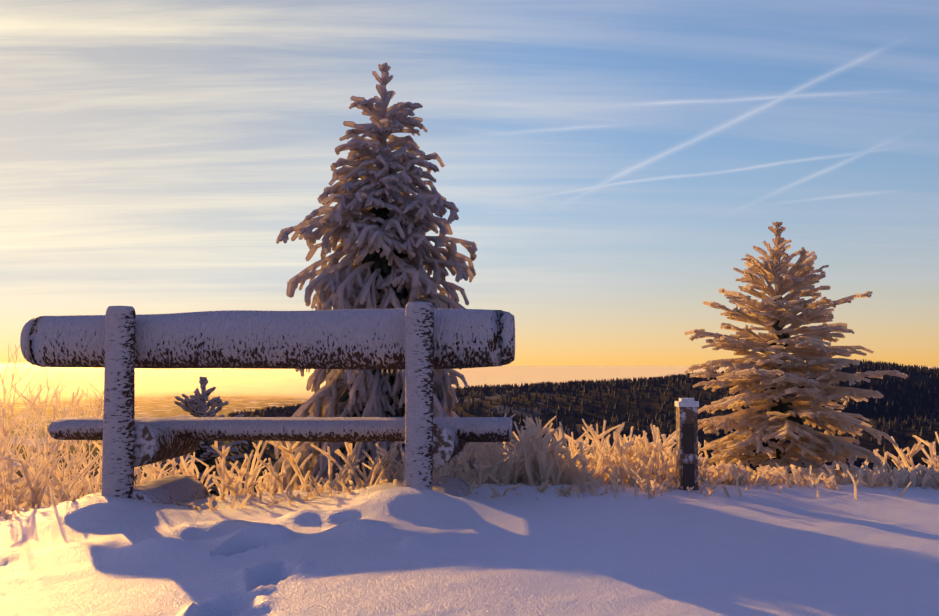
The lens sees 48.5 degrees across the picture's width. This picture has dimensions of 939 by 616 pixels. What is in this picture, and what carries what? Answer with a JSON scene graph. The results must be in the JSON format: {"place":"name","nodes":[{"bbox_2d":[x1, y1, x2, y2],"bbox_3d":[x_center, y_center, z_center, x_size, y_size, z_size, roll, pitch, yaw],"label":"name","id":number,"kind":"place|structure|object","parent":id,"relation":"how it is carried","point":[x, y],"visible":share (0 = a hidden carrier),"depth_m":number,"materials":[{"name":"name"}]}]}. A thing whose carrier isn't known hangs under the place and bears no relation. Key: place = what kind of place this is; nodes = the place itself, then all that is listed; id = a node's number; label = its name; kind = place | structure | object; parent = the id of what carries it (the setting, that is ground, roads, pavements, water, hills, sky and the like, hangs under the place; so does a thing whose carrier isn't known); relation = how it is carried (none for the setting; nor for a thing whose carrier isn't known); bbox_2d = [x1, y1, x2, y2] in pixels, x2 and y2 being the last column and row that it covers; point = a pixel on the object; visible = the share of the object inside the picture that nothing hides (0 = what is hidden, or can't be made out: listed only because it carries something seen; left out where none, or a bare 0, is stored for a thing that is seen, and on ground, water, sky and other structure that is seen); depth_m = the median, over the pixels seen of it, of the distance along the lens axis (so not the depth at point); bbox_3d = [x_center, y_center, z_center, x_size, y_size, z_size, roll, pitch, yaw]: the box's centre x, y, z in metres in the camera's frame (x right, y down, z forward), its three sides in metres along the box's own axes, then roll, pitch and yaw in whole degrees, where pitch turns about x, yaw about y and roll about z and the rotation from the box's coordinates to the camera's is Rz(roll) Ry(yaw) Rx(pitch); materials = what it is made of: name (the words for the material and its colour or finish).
{"place":"outdoors","nodes":[
{"label":"outdoors","id":0,"kind":"place"},
{"bbox_2d":[0,366,938,615],"bbox_3d":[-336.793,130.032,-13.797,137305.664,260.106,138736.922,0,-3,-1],"label":"snowy ground","id":1,"kind":"structure","parent":0,"point":[391,549],"depth_m":3.60,"materials":[{"name":"white snow"}]},
{"bbox_2d":[0,345,103,508],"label":"frosted bush","id":2,"kind":"object","parent":1,"relation":"on","point":[47,449],"visible":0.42,"depth_m":6.44,"materials":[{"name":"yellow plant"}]},
{"bbox_2d":[151,376,256,495],"bbox_3d":[-2.529,1.345,9.875,1.043,1.393,1.232,0,-3,-1],"label":"spruce tree","id":3,"kind":"object","parent":1,"relation":"on","point":[204,451],"visible":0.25,"depth_m":9.80,"materials":[{"name":"white plant"}]},
{"bbox_2d":[20,302,514,503],"bbox_3d":[-0.889,0.559,4.755,2.208,1.134,0.734,0,-3,5],"label":"bench","id":4,"kind":"object","parent":1,"relation":"on","point":[419,342],"visible":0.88,"depth_m":4.55,"materials":[{"name":"white wood"}]},
{"bbox_2d":[273,62,483,490],"bbox_3d":[-0.567,-0.011,6.493,1.360,3.049,1.230,0,-3,-1],"label":"spruce tree","id":5,"kind":"object","parent":1,"relation":"on","point":[382,216],"visible":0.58,"depth_m":6.31,"materials":[{"name":"white plant"}]},
{"bbox_2d":[0,391,938,519],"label":"frosted grass","id":6,"kind":"structure","parent":1,"relation":"on","point":[533,457],"depth_m":5.26,"materials":[{"name":"beige plant"}]},
{"bbox_2d":[228,357,938,491],"bbox_3d":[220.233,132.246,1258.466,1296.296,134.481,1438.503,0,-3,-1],"label":"forest ridge trees","id":7,"kind":"object","parent":1,"relation":"on","point":[916,422],"visible":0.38,"depth_m":1542.14,"materials":[{"name":"plant"}]},
{"bbox_2d":[675,398,698,489],"bbox_3d":[1.045,0.783,5.003,0.096,0.700,0.101,0,-3,-1],"label":"trail marker post","id":8,"kind":"object","parent":1,"relation":"on","point":[687,441],"visible":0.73,"depth_m":4.97,"materials":[{"name":"brown wood"}]},
{"bbox_2d":[674,221,907,483],"bbox_3d":[1.831,0.301,6.147,1.281,1.653,1.271,0,-3,-1],"label":"spruce tree","id":9,"kind":"object","parent":1,"relation":"on","point":[763,380],"visible":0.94,"depth_m":6.06,"materials":[{"name":"white plant"}]},
{"bbox_2d":[0,0,938,429],"label":"sky","id":10,"kind":"structure","parent":0,"point":[610,167],"materials":[{"name":"blue"}]}
]}

